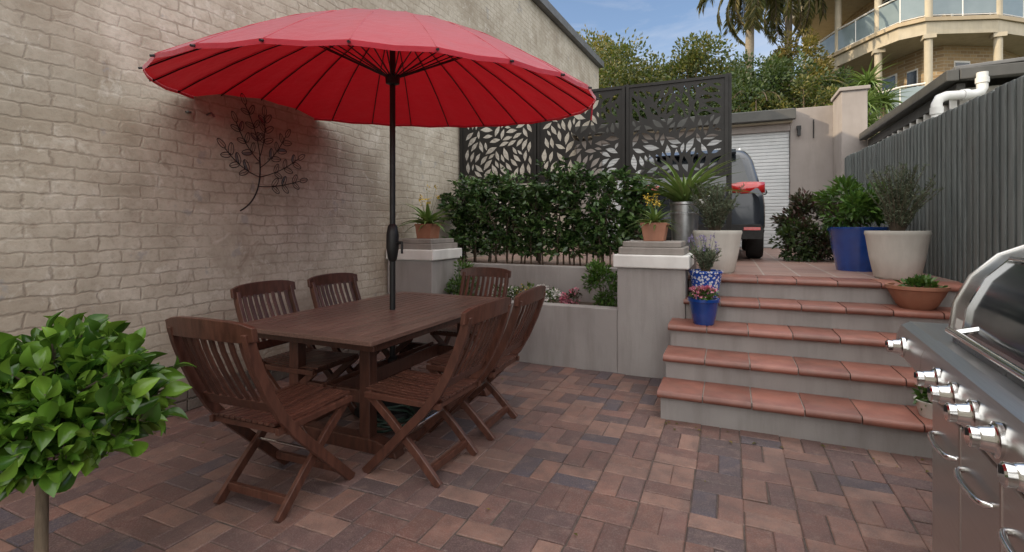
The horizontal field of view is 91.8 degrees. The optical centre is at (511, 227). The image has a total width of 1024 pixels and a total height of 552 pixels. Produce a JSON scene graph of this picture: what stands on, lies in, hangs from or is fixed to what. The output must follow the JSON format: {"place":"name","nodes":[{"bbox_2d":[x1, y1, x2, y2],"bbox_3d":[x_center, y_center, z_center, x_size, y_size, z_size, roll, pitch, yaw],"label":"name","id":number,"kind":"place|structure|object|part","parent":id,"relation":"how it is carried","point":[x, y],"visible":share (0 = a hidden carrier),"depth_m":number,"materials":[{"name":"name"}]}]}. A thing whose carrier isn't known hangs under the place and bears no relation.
{"place":"outdoors","nodes":[
{"label":"outdoors","id":0,"kind":"place"},
{"bbox_2d":[0,346,931,551],"bbox_3d":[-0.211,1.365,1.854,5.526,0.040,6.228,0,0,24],"label":"brick paving","id":1,"kind":"structure","parent":0,"point":[551,515],"depth_m":2.54,"materials":[{"name":"brown brick"}]},
{"bbox_2d":[0,310,195,551],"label":"topiary tree","id":2,"kind":"object","parent":1,"relation":"on","point":[77,389],"visible":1,"depth_m":1.60,"materials":[{"name":"green plant"}]},
{"bbox_2d":[49,346,358,457],"bbox_3d":[-3.619,1.262,0.863,0.028,0.176,10.670,0,0,24],"label":"footing","id":3,"kind":"object","parent":1,"relation":"on","point":[190,404],"visible":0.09,"depth_m":3.73,"materials":[{"name":"grey concrete"}]},
{"bbox_2d":[165,316,354,522],"bbox_3d":[-1.208,0.877,2.468,0.544,0.974,0.722,0,0,22],"label":"folding chair","id":4,"kind":"object","parent":1,"relation":"on","point":[290,409],"visible":1,"depth_m":2.34,"materials":[{"name":"brown wood"}]},
{"bbox_2d":[230,280,358,435],"bbox_3d":[-1.507,0.877,3.498,0.722,0.974,0.544,0,0,22],"label":"folding chair","id":5,"kind":"object","parent":1,"relation":"on","point":[318,361],"visible":0.66,"depth_m":3.49,"materials":[{"name":"brown wood"}]},
{"bbox_2d":[307,273,412,373],"bbox_3d":[-1.239,0.877,4.107,0.722,0.974,0.544,0,0,25],"label":"folding chair","id":6,"kind":"object","parent":1,"relation":"on","point":[318,282],"visible":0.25,"depth_m":4.19,"materials":[{"name":"brown wood"}]},
{"bbox_2d":[138,8,598,422],"bbox_3d":[-0.893,-0.126,3.713,3.041,2.953,3.038,0,0,24],"label":"patio umbrella","id":7,"kind":"object","parent":1,"relation":"on","point":[390,68],"visible":0.96,"depth_m":3.86,"materials":[{"name":"red fabric"}]},
{"bbox_2d":[243,292,497,458],"bbox_3d":[-0.899,0.979,3.698,1.120,0.742,1.810,0,0,24],"label":"garden table","id":8,"kind":"object","parent":1,"relation":"on","point":[368,328],"visible":0.78,"depth_m":3.20,"materials":[{"name":"brown wood"}]},
{"bbox_2d":[377,404,416,432],"bbox_3d":[-0.824,1.300,3.395,0.372,0.081,0.372,0,0,24],"label":"umbrella base","id":9,"kind":"object","parent":1,"relation":"on","point":[383,423],"visible":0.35,"depth_m":3.30,"materials":[{"name":"metal"}]},
{"bbox_2d":[388,258,457,345],"bbox_3d":[-1.054,0.868,5.945,0.610,1.005,0.600,0,0,24],"label":"shaft","id":10,"kind":"object","parent":1,"relation":"on","point":[422,276],"visible":0.24,"depth_m":5.67,"materials":[{"name":"grey concrete"}]},
{"bbox_2d":[386,248,461,260],"bbox_3d":[-1.039,0.305,5.936,0.645,0.120,0.665,0,0,24],"label":"white band","id":11,"kind":"object","parent":10,"relation":"on","point":[429,255],"visible":0.74,"depth_m":5.64,"materials":[{"name":"paint"}]},
{"bbox_2d":[399,243,457,249],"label":"cap slab","id":12,"kind":"structure","parent":11,"relation":"on","point":[431,246],"depth_m":5.67,"materials":[{"name":"white concrete"}]},
{"bbox_2d":[399,238,453,243],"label":"pillar cap","id":13,"kind":"structure","parent":12,"relation":"on","point":[425,241],"depth_m":5.72,"materials":[{"name":"grey concrete"}]},
{"bbox_2d":[398,185,463,238],"bbox_3d":[-1.005,-0.219,5.935,0.805,0.688,0.730,0,0,15],"label":"potted bromeliad","id":14,"kind":"object","parent":13,"relation":"on","point":[428,227],"visible":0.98,"depth_m":5.84,"materials":[{"name":"ceramic"}]},
{"bbox_2d":[362,297,511,487],"bbox_3d":[-0.414,0.877,2.823,0.722,0.974,0.544,0,0,25],"label":"folding chair","id":15,"kind":"object","parent":1,"relation":"on","point":[447,390],"visible":1,"depth_m":2.71,"materials":[{"name":"brown wood"}]},
{"bbox_2d":[430,267,510,375],"bbox_3d":[-0.382,0.877,4.608,0.544,0.974,0.722,0,0,22],"label":"folding chair","id":16,"kind":"object","parent":1,"relation":"on","point":[448,332],"visible":0.45,"depth_m":4.85,"materials":[{"name":"brown wood"}]},
{"bbox_2d":[426,285,545,440],"bbox_3d":[-0.168,0.877,3.386,0.722,0.974,0.544,0,0,22],"label":"folding chair","id":17,"kind":"object","parent":1,"relation":"on","point":[514,339],"visible":0.8,"depth_m":3.27,"materials":[{"name":"brown wood"}]},
{"bbox_2d":[428,300,616,372],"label":"front wall","id":18,"kind":"structure","parent":1,"relation":"on","point":[579,336],"depth_m":4.80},
{"bbox_2d":[154,378,928,535],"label":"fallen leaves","id":19,"kind":"object","parent":1,"relation":"on","point":[707,437],"visible":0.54,"depth_m":3.06,"materials":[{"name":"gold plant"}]},
{"bbox_2d":[617,267,688,378],"bbox_3d":[1.373,0.868,4.770,0.600,1.005,0.600,0,0,24],"label":"shaft","id":20,"kind":"object","parent":1,"relation":"on","point":[650,305],"visible":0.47,"depth_m":4.51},
{"bbox_2d":[613,253,693,269],"bbox_3d":[1.372,0.305,4.768,0.670,0.120,0.665,0,0,24],"label":"white band","id":21,"kind":"object","parent":20,"relation":"on","point":[685,262],"visible":0.76,"depth_m":4.46,"materials":[{"name":"paint"}]},
{"bbox_2d":[619,246,688,255],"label":"cap slab","id":22,"kind":"structure","parent":21,"relation":"on","point":[682,251],"depth_m":4.50,"materials":[{"name":"grey concrete"}]},
{"bbox_2d":[623,240,685,247],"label":"pillar cap","id":23,"kind":"structure","parent":22,"relation":"on","point":[655,244],"depth_m":4.55,"materials":[{"name":"white concrete"}]},
{"bbox_2d":[628,193,678,240],"bbox_3d":[1.371,-0.109,4.769,0.512,0.468,0.487,0,0,-43],"label":"potted bromeliad","id":24,"kind":"object","parent":23,"relation":"on","point":[654,227],"visible":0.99,"depth_m":4.70,"materials":[{"name":"ceramic"}]},
{"bbox_2d":[657,274,962,457],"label":"tiled steps","id":25,"kind":"structure","parent":1,"relation":"on","point":[806,358],"depth_m":3.62,"materials":[{"name":"tile"}]},
{"bbox_2d":[688,284,719,325],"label":"potted pink flowers","id":26,"kind":"object","parent":25,"relation":"on","point":[703,307],"visible":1,"depth_m":4.07,"materials":[{"name":"ceramic"}]},
{"bbox_2d":[687,234,723,297],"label":"potted lavender","id":27,"kind":"object","parent":25,"relation":"on","point":[705,274],"visible":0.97,"depth_m":4.42,"materials":[{"name":"blue ceramic"}]},
{"bbox_2d":[885,274,950,309],"bbox_3d":[3.147,0.487,3.861,0.400,0.276,0.400,0,0,24],"label":"terracotta bowl plant","id":28,"kind":"object","parent":25,"relation":"on","point":[931,294],"visible":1,"depth_m":3.77,"materials":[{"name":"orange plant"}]},
{"bbox_2d":[912,385,931,418],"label":"potted plant","id":29,"kind":"object","parent":25,"relation":"on","point":[922,402],"visible":0.37,"depth_m":3.01,"materials":[{"name":"green plant"}]},
{"bbox_2d":[885,245,1023,551],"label":"gas barbecue","id":30,"kind":"object","parent":1,"relation":"on","point":[966,363],"visible":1,"depth_m":1.50,"materials":[{"name":"metal"}]},
{"bbox_2d":[932,402,1023,551],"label":"doors","id":31,"kind":"structure","parent":30,"relation":"in","point":[959,524],"depth_m":1.52,"materials":[{"name":"metal"}]},
{"bbox_2d":[967,261,1023,364],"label":"lid window","id":32,"kind":"structure","parent":30,"relation":"in","point":[998,312],"depth_m":1.51,"materials":[{"name":"black glass"}]},
{"bbox_2d":[513,281,533,294],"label":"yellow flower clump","id":33,"kind":"object","parent":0,"point":[523,286],"visible":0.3,"depth_m":5.41,"materials":[{"name":"green plant"}]},
{"bbox_2d":[472,295,616,306],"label":"soil","id":34,"kind":"structure","parent":0,"point":[585,303],"depth_m":5.46,"materials":[{"name":"brown soil"}]},
{"bbox_2d":[444,256,480,295],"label":"bed shrub","id":35,"kind":"object","parent":34,"relation":"on","point":[456,282],"visible":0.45,"depth_m":5.71,"materials":[{"name":"green plant"}]},
{"bbox_2d":[492,283,518,298],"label":"white flower clump","id":36,"kind":"object","parent":34,"relation":"on","point":[511,290],"visible":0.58,"depth_m":5.48,"materials":[{"name":"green plant"}]},
{"bbox_2d":[535,284,560,302],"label":"white flower clump","id":37,"kind":"object","parent":34,"relation":"on","point":[553,294],"visible":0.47,"depth_m":5.19,"materials":[{"name":"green plant"}]},
{"bbox_2d":[556,287,581,303],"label":"pink flower clump","id":38,"kind":"object","parent":34,"relation":"on","point":[572,294],"visible":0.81,"depth_m":5.13,"materials":[{"name":"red plant"}]},
{"bbox_2d":[580,257,616,306],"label":"bed shrub","id":39,"kind":"object","parent":34,"relation":"on","point":[594,278],"visible":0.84,"depth_m":5.03,"materials":[{"name":"green plant"}]},
{"bbox_2d":[480,246,621,260],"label":"driveway paving","id":40,"kind":"structure","parent":0,"point":[554,257],"depth_m":7.95,"materials":[{"name":"tile"}]},
{"bbox_2d":[631,148,766,257],"bbox_3d":[3.417,-0.387,8.954,2.190,1.673,4.555,0,0,24],"label":"parked car","id":41,"kind":"object","parent":40,"relation":"on","point":[748,216],"visible":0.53,"depth_m":6.86,"materials":[{"name":"paint"}]},
{"bbox_3d":[2.671,-0.890,7.253,1.400,0.520,0.430,0,0,24],"label":"rear window","id":42,"kind":"part","parent":41,"relation":"part of","materials":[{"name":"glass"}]},
{"bbox_2d":[548,0,809,100],"label":"sky","id":43,"kind":"structure","parent":0,"point":[664,21],"materials":[{"name":"blue"}]},
{"bbox_2d":[696,248,958,281],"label":"terrace paving","id":44,"kind":"structure","parent":0,"point":[769,262],"depth_m":5.51,"materials":[{"name":"tile"}]},
{"bbox_2d":[687,181,744,272],"bbox_3d":[2.092,-0.018,5.072,0.562,0.937,0.607,0,0,24],"label":"potted shrub","id":45,"kind":"object","parent":44,"relation":"on","point":[716,212],"visible":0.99,"depth_m":4.94,"materials":[{"name":"white ceramic"}]},
{"bbox_2d":[768,187,857,261],"bbox_3d":[4.195,-0.014,6.877,1.194,1.130,1.124,0,0,24],"label":"burgundy bush","id":46,"kind":"object","parent":44,"relation":"on","point":[791,228],"visible":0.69,"depth_m":6.79,"materials":[{"name":"green plant"}]},
{"bbox_2d":[811,175,894,271],"bbox_3d":[3.703,-0.060,5.257,0.809,1.021,0.782,0,0,3],"label":"potted green shrub","id":47,"kind":"object","parent":44,"relation":"on","point":[848,245],"visible":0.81,"depth_m":5.16,"materials":[{"name":"green plant"}]},
{"bbox_2d":[864,162,945,279],"bbox_3d":[3.469,-0.073,4.422,0.583,1.045,0.582,0,0,-41],"label":"potted rosemary","id":48,"kind":"object","parent":44,"relation":"on","point":[898,252],"visible":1,"depth_m":4.32,"materials":[{"name":"ceramic"}]},
{"label":"ground","id":49,"kind":"structure","parent":0,"visible":0},
{"bbox_2d":[0,0,598,405],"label":"walls","id":50,"kind":"structure","parent":49,"relation":"on","point":[127,192],"depth_m":3.62,"materials":[{"name":"brick"}]},
{"bbox_2d":[185,111,214,117],"bbox_3d":[-2.533,-1.231,3.354,0.074,0.771,1.049,0,0,26],"label":"wall hook","id":51,"kind":"object","parent":50,"relation":"attached to","point":[211,113],"depth_m":3.79,"materials":[{"name":"metal"}]},
{"bbox_2d":[217,93,307,210],"bbox_3d":[-2.120,-0.615,4.250,0.060,0.959,0.902,0,0,24],"label":"metal wall art","id":52,"kind":"object","parent":50,"relation":"attached to","point":[262,121],"visible":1,"depth_m":4.18,"materials":[{"name":"metal"}]},
{"bbox_2d":[532,0,603,67],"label":"roof coping","id":53,"kind":"object","parent":50,"relation":"on","point":[551,12],"visible":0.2,"depth_m":12.04,"materials":[{"name":"metal"}]},
{"bbox_2d":[458,262,617,303],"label":"back wall","id":54,"kind":"structure","parent":49,"relation":"on","point":[565,279],"depth_m":5.67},
{"bbox_2d":[460,257,697,266],"bbox_3d":[0.647,0.902,6.487,3.290,0.895,1.400,0,0,24],"label":"bed","id":55,"kind":"object","parent":49,"relation":"on","point":[515,261],"visible":0.07,"depth_m":6.74,"materials":[{"name":"brown soil"}]},
{"bbox_2d":[436,156,666,265],"bbox_3d":[0.376,-0.203,6.334,3.110,1.349,1.082,0,0,24],"label":"hedge","id":56,"kind":"object","parent":55,"relation":"on","point":[536,199],"visible":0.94,"depth_m":6.08,"materials":[{"name":"green plant"}]},
{"bbox_2d":[460,73,731,260],"bbox_3d":[0.914,-0.670,6.624,3.690,2.340,0.105,0,0,24],"label":"decorative screen","id":57,"kind":"object","parent":55,"relation":"on","point":[623,133],"visible":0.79,"depth_m":6.32,"materials":[{"name":"metal"}]},
{"bbox_2d":[618,152,761,268],"bbox_3d":[1.950,-0.188,5.497,1.524,1.276,1.371,0,0,-39],"label":"spiky potted plant","id":58,"kind":"object","parent":55,"relation":"on","point":[684,216],"visible":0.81,"depth_m":5.39,"materials":[{"name":"green plant"}]},
{"bbox_2d":[573,85,870,247],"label":"garage","id":59,"kind":"structure","parent":49,"relation":"on","point":[790,151],"depth_m":10.94,"materials":[{"name":"paint"}]},
{"bbox_2d":[603,131,788,247],"bbox_3d":[4.251,-0.858,11.897,4.200,2.616,0.035,0,0,24],"label":"roller door","id":60,"kind":"structure","parent":59,"relation":"in","point":[769,152],"depth_m":11.21,"materials":[{"name":"white metal"}]},
{"bbox_2d":[757,73,841,109],"bbox_3d":[9.367,-1.808,16.150,2.325,6.468,2.624,0,0,-36],"label":"background tree","id":61,"kind":"object","parent":49,"relation":"on","point":[813,95],"visible":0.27,"depth_m":15.78,"materials":[{"name":"green plant"}]},
{"bbox_2d":[827,78,907,120],"bbox_3d":[8.046,-1.554,11.297,1.554,3.510,1.566,0,0,24],"label":"yucca plant","id":62,"kind":"object","parent":49,"relation":"on","point":[872,100],"visible":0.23,"depth_m":11.13,"materials":[{"name":"green plant"}]},
{"bbox_2d":[836,55,901,138],"bbox_3d":[8.406,-2.217,11.776,1.357,3.537,1.320,0,0,24],"label":"yucca plant","id":63,"kind":"object","parent":49,"relation":"on","point":[872,82],"visible":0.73,"depth_m":11.68,"materials":[{"name":"green plant"}]},
{"bbox_2d":[868,101,887,137],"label":"yucca plant","id":64,"kind":"object","parent":49,"relation":"on","point":[871,120],"visible":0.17,"depth_m":10.93,"materials":[{"name":"green plant"}]},
{"bbox_2d":[870,80,910,118],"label":"yucca plant","id":65,"kind":"object","parent":49,"relation":"on","point":[889,105],"visible":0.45,"depth_m":11.87,"materials":[{"name":"green plant"}]},
{"bbox_2d":[844,75,1023,282],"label":"paling fence","id":66,"kind":"object","parent":49,"relation":"on","point":[970,216],"visible":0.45,"depth_m":4.06,"materials":[{"name":"paint"}]},
{"bbox_2d":[859,57,1023,145],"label":"neighbour shed","id":67,"kind":"structure","parent":49,"relation":"on","point":[954,87],"depth_m":5.96,"materials":[{"name":"metal"}]},
{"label":"hillside","id":68,"kind":"structure","parent":0,"visible":0},
{"bbox_2d":[580,25,645,86],"bbox_3d":[4.273,-6.177,26.248,6.772,8.480,6.328,0,0,24],"label":"background tree","id":69,"kind":"object","parent":68,"relation":"on","point":[603,36],"visible":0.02,"depth_m":25.12,"materials":[{"name":"green plant"}]},
{"bbox_2d":[577,27,675,123],"bbox_3d":[3.913,-3.542,20.572,5.823,8.999,5.290,0,0,-13],"label":"background tree","id":70,"kind":"object","parent":68,"relation":"on","point":[634,75],"visible":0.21,"depth_m":19.12,"materials":[{"name":"green plant"}]},
{"bbox_2d":[599,90,718,123],"bbox_3d":[5.160,-2.049,18.704,5.594,6.743,3.074,0,0,24],"label":"background tree","id":71,"kind":"object","parent":68,"relation":"on","point":[642,113],"visible":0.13,"depth_m":18.24,"materials":[{"name":"green plant"}]},
{"bbox_2d":[638,31,758,115],"bbox_3d":[7.932,-4.130,21.058,5.792,8.239,5.771,0,0,24],"label":"background tree","id":72,"kind":"object","parent":68,"relation":"on","point":[692,62],"visible":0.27,"depth_m":20.04,"materials":[{"name":"green plant"}]},
{"bbox_2d":[696,0,800,77],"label":"palm tree","id":73,"kind":"object","parent":68,"relation":"on","point":[753,13],"visible":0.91,"depth_m":21.03,"materials":[{"name":"green plant"}]},
{"bbox_2d":[732,90,789,112],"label":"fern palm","id":74,"kind":"object","parent":68,"relation":"on","point":[758,103],"visible":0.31,"depth_m":16.20,"materials":[{"name":"green plant"}]},
{"bbox_2d":[701,46,836,114],"bbox_3d":[8.851,-2.722,17.383,4.449,7.634,4.124,0,0,24],"label":"background tree","id":75,"kind":"object","parent":68,"relation":"on","point":[774,74],"visible":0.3,"depth_m":16.74,"materials":[{"name":"green plant"}]},
{"bbox_2d":[757,0,827,54],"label":"palm tree","id":76,"kind":"object","parent":68,"relation":"on","point":[774,29],"visible":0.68,"depth_m":22.33,"materials":[{"name":"green plant"}]},
{"bbox_2d":[763,26,836,107],"bbox_3d":[11.858,-4.573,20.909,3.337,7.735,3.845,0,0,24],"label":"background tree","id":77,"kind":"object","parent":68,"relation":"on","point":[821,62],"visible":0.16,"depth_m":20.45,"materials":[{"name":"green plant"}]},
{"bbox_2d":[766,75,848,106],"bbox_3d":[10.074,-2.036,17.204,2.817,6.413,2.750,0,0,24],"label":"fern palm","id":78,"kind":"object","parent":68,"relation":"on","point":[841,81],"visible":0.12,"depth_m":16.62,"materials":[{"name":"green plant"}]},
{"bbox_2d":[818,65,859,104],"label":"background tree","id":79,"kind":"object","parent":68,"relation":"on","point":[844,75],"visible":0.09,"depth_m":17.37,"materials":[{"name":"green plant"}]},
{"bbox_3d":[18.690,-0.975,22.936,8.310,5.850,10.973,0,0,24],"label":"basement","id":80,"kind":"object","parent":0,"visible":0},
{"bbox_3d":[18.380,-4.075,22.838,8.800,0.350,11.400,0,0,24],"label":"lower slab","id":81,"kind":"object","parent":80,"relation":"on","visible":0},
{"bbox_2d":[801,0,1007,135],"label":"columns","id":82,"kind":"structure","parent":81,"relation":"on","point":[928,39],"depth_m":18.12,"materials":[{"name":"beige paint"}]},
{"bbox_2d":[806,0,1023,118],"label":"balcony railing","id":83,"kind":"object","parent":81,"relation":"on","point":[892,13],"visible":0.4,"depth_m":18.61,"materials":[{"name":"clear glass"}]},
{"bbox_2d":[857,45,1021,88],"bbox_3d":[19.301,-5.650,23.320,7.500,2.800,9.777,0,0,24],"label":"storey","id":84,"kind":"object","parent":81,"relation":"on","point":[945,57],"visible":0.15,"depth_m":19.28,"materials":[{"name":"brick"}]},
{"bbox_2d":[829,20,1023,77],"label":"slab","id":85,"kind":"structure","parent":84,"relation":"on","point":[899,42],"depth_m":18.77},
{"bbox_2d":[823,14,1023,59],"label":"slab edge","id":86,"kind":"object","parent":85,"relation":"on","point":[931,19],"visible":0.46,"depth_m":18.05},
{"bbox_2d":[832,0,992,47],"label":"storey","id":87,"kind":"object","parent":86,"relation":"on","point":[869,6],"visible":0.05,"depth_m":23.30,"materials":[{"name":"glass"}]},
{"bbox_2d":[792,0,871,46],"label":"eaves","id":88,"kind":"object","parent":87,"relation":"on","point":[824,28],"depth_m":24.29,"materials":[{"name":"beige paint"}]},
{"bbox_2d":[854,0,1021,93],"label":"windows","id":89,"kind":"structure","parent":84,"relation":"attached to","point":[912,76],"depth_m":20.05,"materials":[{"name":"glass"}]}
]}

